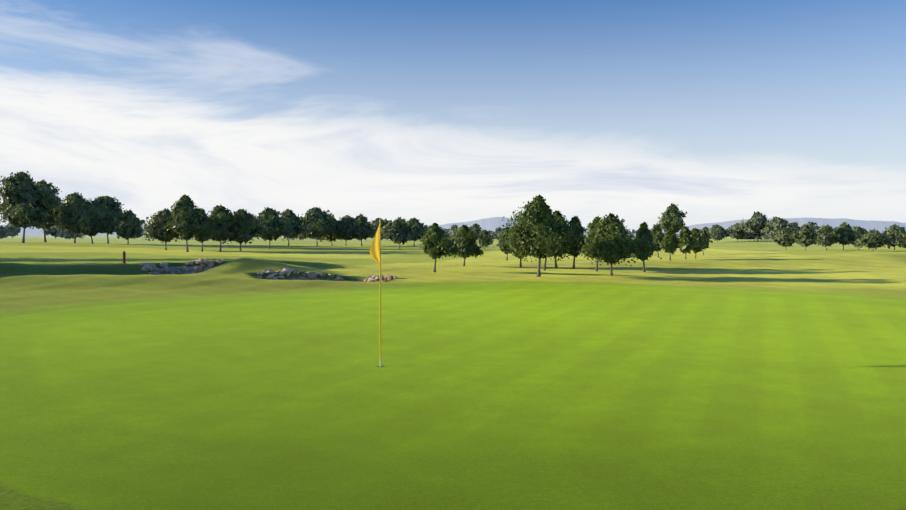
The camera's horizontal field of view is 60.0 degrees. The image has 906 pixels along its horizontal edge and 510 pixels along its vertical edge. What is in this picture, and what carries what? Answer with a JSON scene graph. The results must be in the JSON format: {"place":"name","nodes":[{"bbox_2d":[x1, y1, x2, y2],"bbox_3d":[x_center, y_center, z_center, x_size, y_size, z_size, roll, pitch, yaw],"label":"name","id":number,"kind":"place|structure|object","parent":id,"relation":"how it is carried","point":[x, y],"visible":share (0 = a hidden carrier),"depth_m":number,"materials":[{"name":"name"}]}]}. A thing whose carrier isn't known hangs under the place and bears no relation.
{"place":"outdoors","nodes":[
{"label":"outdoors","id":0,"kind":"place"},
{"bbox_2d":[0,235,905,509],"bbox_3d":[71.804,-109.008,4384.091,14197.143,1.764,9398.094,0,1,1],"label":"ground","id":1,"kind":"structure","parent":0,"point":[728,373],"depth_m":11.57,"materials":[{"name":"green plant"}]},
{"bbox_2d":[0,225,8,238],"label":"tree","id":2,"kind":"object","parent":1,"relation":"on","point":[4,232],"visible":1,"depth_m":336.72,"materials":[{"name":"green plant"}]},
{"bbox_2d":[4,223,20,238],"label":"tree","id":3,"kind":"object","parent":1,"relation":"on","point":[14,231],"visible":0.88,"depth_m":391.40,"materials":[{"name":"green plant"}]},
{"bbox_2d":[0,171,59,242],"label":"tree","id":4,"kind":"object","parent":1,"relation":"on","point":[26,203],"visible":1,"depth_m":105.41,"materials":[{"name":"green plant"}]},
{"bbox_2d":[33,179,62,241],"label":"tree","id":5,"kind":"object","parent":1,"relation":"on","point":[54,190],"visible":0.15,"depth_m":118.00,"materials":[{"name":"green plant"}]},
{"bbox_2d":[42,225,64,238],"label":"tree","id":6,"kind":"object","parent":1,"relation":"on","point":[51,232],"visible":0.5,"depth_m":396.21,"materials":[{"name":"green plant"}]},
{"bbox_2d":[58,231,84,238],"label":"tree","id":7,"kind":"object","parent":1,"relation":"on","point":[68,236],"visible":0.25,"depth_m":420.47,"materials":[{"name":"green plant"}]},
{"bbox_2d":[51,192,96,242],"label":"tree","id":8,"kind":"object","parent":1,"relation":"on","point":[72,203],"visible":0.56,"depth_m":110.67,"materials":[{"name":"green plant"}]},
{"bbox_2d":[70,204,111,243],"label":"tree","id":9,"kind":"object","parent":1,"relation":"on","point":[90,220],"visible":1,"depth_m":106.61,"materials":[{"name":"green plant"}]},
{"bbox_2d":[87,195,126,243],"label":"tree","id":10,"kind":"object","parent":1,"relation":"on","point":[108,204],"visible":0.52,"depth_m":113.04,"materials":[{"name":"green plant"}]},
{"bbox_2d":[123,251,125,262],"bbox_3d":[-16.063,0.121,38.328,0.102,0.670,0.102,0,1,1],"label":"red marker post","id":11,"kind":"object","parent":1,"relation":"on","point":[124,256],"visible":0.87,"depth_m":38.29,"materials":[{"name":"paint"}]},
{"bbox_2d":[112,209,144,244],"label":"tree","id":12,"kind":"object","parent":1,"relation":"on","point":[128,226],"visible":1,"depth_m":104.76,"materials":[{"name":"green plant"}]},
{"bbox_2d":[140,208,181,249],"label":"tree","id":13,"kind":"object","parent":1,"relation":"on","point":[157,223],"visible":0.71,"depth_m":89.89,"materials":[{"name":"green plant"}]},
{"bbox_2d":[139,259,224,274],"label":"rocks","id":14,"kind":"object","parent":1,"relation":"on","point":[151,266],"visible":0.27,"depth_m":38.96,"materials":[{"name":"stone"}]},
{"bbox_2d":[163,194,201,251],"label":"tree","id":15,"kind":"object","parent":1,"relation":"on","point":[183,224],"visible":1,"depth_m":84.52,"materials":[{"name":"green plant"}]},
{"bbox_2d":[192,208,217,251],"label":"tree","id":16,"kind":"object","parent":1,"relation":"on","point":[206,231],"visible":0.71,"depth_m":87.12,"materials":[{"name":"green plant"}]},
{"bbox_2d":[208,204,243,251],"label":"tree","id":17,"kind":"object","parent":1,"relation":"on","point":[222,217],"visible":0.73,"depth_m":89.54,"materials":[{"name":"green plant"}]},
{"bbox_2d":[221,208,269,250],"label":"tree","id":18,"kind":"object","parent":1,"relation":"on","point":[245,220],"visible":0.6,"depth_m":91.46,"materials":[{"name":"green plant"}]},
{"bbox_2d":[252,207,299,248],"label":"tree","id":19,"kind":"object","parent":1,"relation":"on","point":[274,222],"visible":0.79,"depth_m":101.39,"materials":[{"name":"green plant"}]},
{"bbox_2d":[281,208,309,245],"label":"tree","id":20,"kind":"object","parent":1,"relation":"on","point":[298,227],"visible":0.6,"depth_m":116.31,"materials":[{"name":"green plant"}]},
{"bbox_2d":[298,234,311,239],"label":"tree","id":21,"kind":"object","parent":1,"relation":"on","point":[301,237],"visible":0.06,"depth_m":305.46,"materials":[{"name":"green plant"}]},
{"bbox_2d":[300,207,338,245],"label":"tree","id":22,"kind":"object","parent":1,"relation":"on","point":[317,222],"visible":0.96,"depth_m":130.72,"materials":[{"name":"green plant"}]},
{"bbox_2d":[254,267,396,281],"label":"rocks","id":23,"kind":"object","parent":1,"relation":"on","point":[286,271],"visible":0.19,"depth_m":35.15,"materials":[{"name":"stone"}]},
{"bbox_2d":[320,217,338,245],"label":"tree","id":24,"kind":"object","parent":1,"relation":"on","point":[328,237],"visible":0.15,"depth_m":136.44,"materials":[{"name":"green plant"}]},
{"bbox_2d":[329,215,354,245],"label":"tree","id":25,"kind":"object","parent":1,"relation":"on","point":[344,222],"visible":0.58,"depth_m":133.52,"materials":[{"name":"green plant"}]},
{"bbox_2d":[342,213,376,245],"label":"tree","id":26,"kind":"object","parent":1,"relation":"on","point":[360,228],"visible":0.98,"depth_m":131.00,"materials":[{"name":"green plant"}]},
{"bbox_2d":[370,219,380,366],"bbox_3d":[-1.218,0.653,12.685,0.120,2.496,0.255,-1,2,-44],"label":"flag stick","id":27,"kind":"object","parent":1,"relation":"on","point":[375,251],"visible":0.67,"depth_m":12.64,"materials":[{"name":"fabric"}]},
{"bbox_2d":[369,218,387,239],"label":"tree","id":28,"kind":"object","parent":1,"relation":"on","point":[376,222],"visible":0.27,"depth_m":146.09,"materials":[{"name":"green plant"}]},
{"bbox_2d":[378,217,416,248],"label":"tree","id":29,"kind":"object","parent":1,"relation":"on","point":[398,231],"visible":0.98,"depth_m":107.39,"materials":[{"name":"green plant"}]},
{"bbox_2d":[405,217,427,245],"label":"tree","id":30,"kind":"object","parent":1,"relation":"on","point":[416,224],"visible":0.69,"depth_m":133.97,"materials":[{"name":"green plant"}]},
{"bbox_2d":[420,223,461,271],"bbox_3d":[-0.638,-0.370,40.069,2.204,2.604,2.135,0,1,1],"label":"tree","id":31,"kind":"object","parent":1,"relation":"on","point":[436,242],"visible":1,"depth_m":39.62,"materials":[{"name":"green plant"}]},
{"bbox_2d":[447,224,457,238],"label":"tree","id":32,"kind":"object","parent":1,"relation":"on","point":[453,228],"visible":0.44,"depth_m":440.00,"materials":[{"name":"green plant"}]},
{"bbox_2d":[450,225,483,265],"bbox_3d":[0.749,-0.599,49.580,2.552,2.707,2.352,0,1,1],"label":"tree","id":33,"kind":"object","parent":1,"relation":"on","point":[464,239],"visible":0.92,"depth_m":49.08,"materials":[{"name":"green plant"}]},
{"bbox_2d":[471,223,481,237],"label":"tree","id":34,"kind":"object","parent":1,"relation":"on","point":[475,228],"visible":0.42,"depth_m":283.07,"materials":[{"name":"green plant"}]},
{"bbox_2d":[477,229,493,249],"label":"tree","id":35,"kind":"object","parent":1,"relation":"on","point":[484,239],"visible":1,"depth_m":106.10,"materials":[{"name":"green plant"}]},
{"bbox_2d":[489,227,503,238],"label":"tree","id":36,"kind":"object","parent":1,"relation":"on","point":[497,233],"visible":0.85,"depth_m":454.56,"materials":[{"name":"green plant"}]},
{"bbox_2d":[496,226,511,260],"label":"tree","id":37,"kind":"object","parent":1,"relation":"on","point":[501,246],"visible":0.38,"depth_m":68.82,"materials":[{"name":"green plant"}]},
{"bbox_2d":[504,225,526,266],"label":"tree","id":38,"kind":"object","parent":1,"relation":"on","point":[515,253],"depth_m":49.89,"materials":[{"name":"green plant"}]},
{"bbox_2d":[499,194,590,276],"bbox_3d":[3.910,-0.871,36.135,3.932,3.877,4.506,-1,2,-35],"label":"tree","id":39,"kind":"object","parent":1,"relation":"on","point":[539,232],"visible":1,"depth_m":35.59,"materials":[{"name":"green plant"}]},
{"bbox_2d":[543,240,568,270],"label":"tree","id":40,"kind":"object","parent":1,"relation":"on","point":[544,268],"depth_m":45.64,"materials":[{"name":"plant"}]},
{"bbox_2d":[552,210,575,268],"bbox_3d":[6.509,-0.953,48.893,2.549,3.713,3.618,0,1,1],"label":"tree","id":41,"kind":"object","parent":1,"relation":"on","point":[558,217],"visible":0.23,"depth_m":48.53,"materials":[{"name":"green plant"}]},
{"bbox_2d":[568,216,587,268],"bbox_3d":[7.506,-0.791,49.111,1.843,3.427,2.322,0,2,-16],"label":"tree","id":42,"kind":"object","parent":1,"relation":"on","point":[574,220],"visible":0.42,"depth_m":48.65,"materials":[{"name":"green plant"}]},
{"bbox_2d":[582,216,602,270],"bbox_3d":[8.862,-0.659,46.591,2.467,3.366,2.316,0,1,1],"label":"tree","id":43,"kind":"object","parent":1,"relation":"on","point":[593,223],"visible":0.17,"depth_m":46.49,"materials":[{"name":"green plant"}]},
{"bbox_2d":[578,213,661,275],"bbox_3d":[8.168,-0.507,38.659,3.941,3.208,3.478,-1,2,-39],"label":"tree","id":44,"kind":"object","parent":1,"relation":"on","point":[612,242],"visible":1,"depth_m":38.02,"materials":[{"name":"green plant"}]},
{"bbox_2d":[633,221,659,271],"bbox_3d":[11.396,-0.481,46.985,1.643,3.105,2.184,0,1,1],"label":"tree","id":45,"kind":"object","parent":1,"relation":"on","point":[643,231],"visible":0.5,"depth_m":46.80,"materials":[{"name":"green plant"}]},
{"bbox_2d":[650,224,664,257],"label":"tree","id":46,"kind":"object","parent":1,"relation":"on","point":[657,233],"visible":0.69,"depth_m":75.73,"materials":[{"name":"green plant"}]},
{"bbox_2d":[654,203,686,233],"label":"tree","id":47,"kind":"object","parent":1,"relation":"on","point":[672,214],"visible":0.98,"depth_m":100.93,"materials":[{"name":"green plant"}]},
{"bbox_2d":[659,227,682,259],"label":"tree","id":48,"kind":"object","parent":1,"relation":"on","point":[670,241],"visible":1,"depth_m":55.55,"materials":[{"name":"green plant"}]},
{"bbox_2d":[676,226,697,258],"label":"tree","id":49,"kind":"object","parent":1,"relation":"on","point":[688,242],"visible":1,"depth_m":59.36,"materials":[{"name":"green plant"}]},
{"bbox_2d":[690,227,705,258],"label":"tree","id":50,"kind":"object","parent":1,"relation":"on","point":[695,232],"visible":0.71,"depth_m":63.25,"materials":[{"name":"green plant"}]},
{"bbox_2d":[700,230,712,254],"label":"tree","id":51,"kind":"object","parent":1,"relation":"on","point":[706,238],"visible":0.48,"depth_m":86.57,"materials":[{"name":"green plant"}]},
{"bbox_2d":[705,224,728,241],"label":"tree","id":52,"kind":"object","parent":1,"relation":"on","point":[717,233],"visible":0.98,"depth_m":194.96,"materials":[{"name":"green plant"}]},
{"bbox_2d":[725,223,752,240],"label":"tree","id":53,"kind":"object","parent":1,"relation":"on","point":[734,232],"visible":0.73,"depth_m":199.87,"materials":[{"name":"green plant"}]},
{"bbox_2d":[735,211,767,240],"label":"tree","id":54,"kind":"object","parent":1,"relation":"on","point":[754,225],"visible":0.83,"depth_m":195.43,"materials":[{"name":"green plant"}]},
{"bbox_2d":[754,233,767,239],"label":"tree","id":55,"kind":"object","parent":1,"relation":"on","point":[762,237],"visible":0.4,"depth_m":377.49,"materials":[{"name":"green plant"}]},
{"bbox_2d":[760,216,794,238],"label":"tree","id":56,"kind":"object","parent":1,"relation":"on","point":[775,224],"visible":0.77,"depth_m":184.79,"materials":[{"name":"green plant"}]},
{"bbox_2d":[773,226,796,249],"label":"tree","id":57,"kind":"object","parent":1,"relation":"on","point":[783,237],"visible":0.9,"depth_m":119.30,"materials":[{"name":"green plant"}]},
{"bbox_2d":[789,221,799,233],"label":"tree","id":58,"kind":"object","parent":1,"relation":"on","point":[796,227],"visible":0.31,"depth_m":255.49,"materials":[{"name":"green plant"}]},
{"bbox_2d":[792,223,816,250],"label":"tree","id":59,"kind":"object","parent":1,"relation":"on","point":[805,236],"visible":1,"depth_m":107.79,"materials":[{"name":"green plant"}]},
{"bbox_2d":[803,221,820,237],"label":"tree","id":60,"kind":"object","parent":1,"relation":"on","point":[813,226],"visible":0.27,"depth_m":253.15,"materials":[{"name":"green plant"}]},
{"bbox_2d":[814,224,839,249],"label":"tree","id":61,"kind":"object","parent":1,"relation":"on","point":[827,235],"visible":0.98,"depth_m":116.39,"materials":[{"name":"green plant"}]},
{"bbox_2d":[834,222,859,249],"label":"tree","id":62,"kind":"object","parent":1,"relation":"on","point":[846,233],"visible":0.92,"depth_m":117.14,"materials":[{"name":"green plant"}]},
{"bbox_2d":[849,226,868,249],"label":"tree","id":63,"kind":"object","parent":1,"relation":"on","point":[861,231],"visible":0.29,"depth_m":122.44,"materials":[{"name":"green plant"}]},
{"bbox_2d":[854,228,891,250],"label":"tree","id":64,"kind":"object","parent":1,"relation":"on","point":[874,238],"visible":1,"depth_m":105.29,"materials":[{"name":"green plant"}]},
{"bbox_2d":[882,225,905,249],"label":"tree","id":65,"kind":"object","parent":1,"relation":"on","point":[896,231],"visible":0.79,"depth_m":121.35,"materials":[{"name":"green plant"}]},
{"bbox_2d":[892,234,905,248],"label":"tree","id":66,"kind":"object","parent":1,"relation":"on","point":[901,242],"visible":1,"depth_m":108.71,"materials":[{"name":"green plant"}]},
{"bbox_2d":[0,217,905,234],"bbox_3d":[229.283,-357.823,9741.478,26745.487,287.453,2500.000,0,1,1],"label":"distant hills","id":67,"kind":"structure","parent":0,"point":[492,224],"depth_m":10328.76,"materials":[{"name":"grey"}]},
{"bbox_2d":[0,0,905,231],"label":"sky","id":68,"kind":"structure","parent":0,"point":[441,112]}
]}

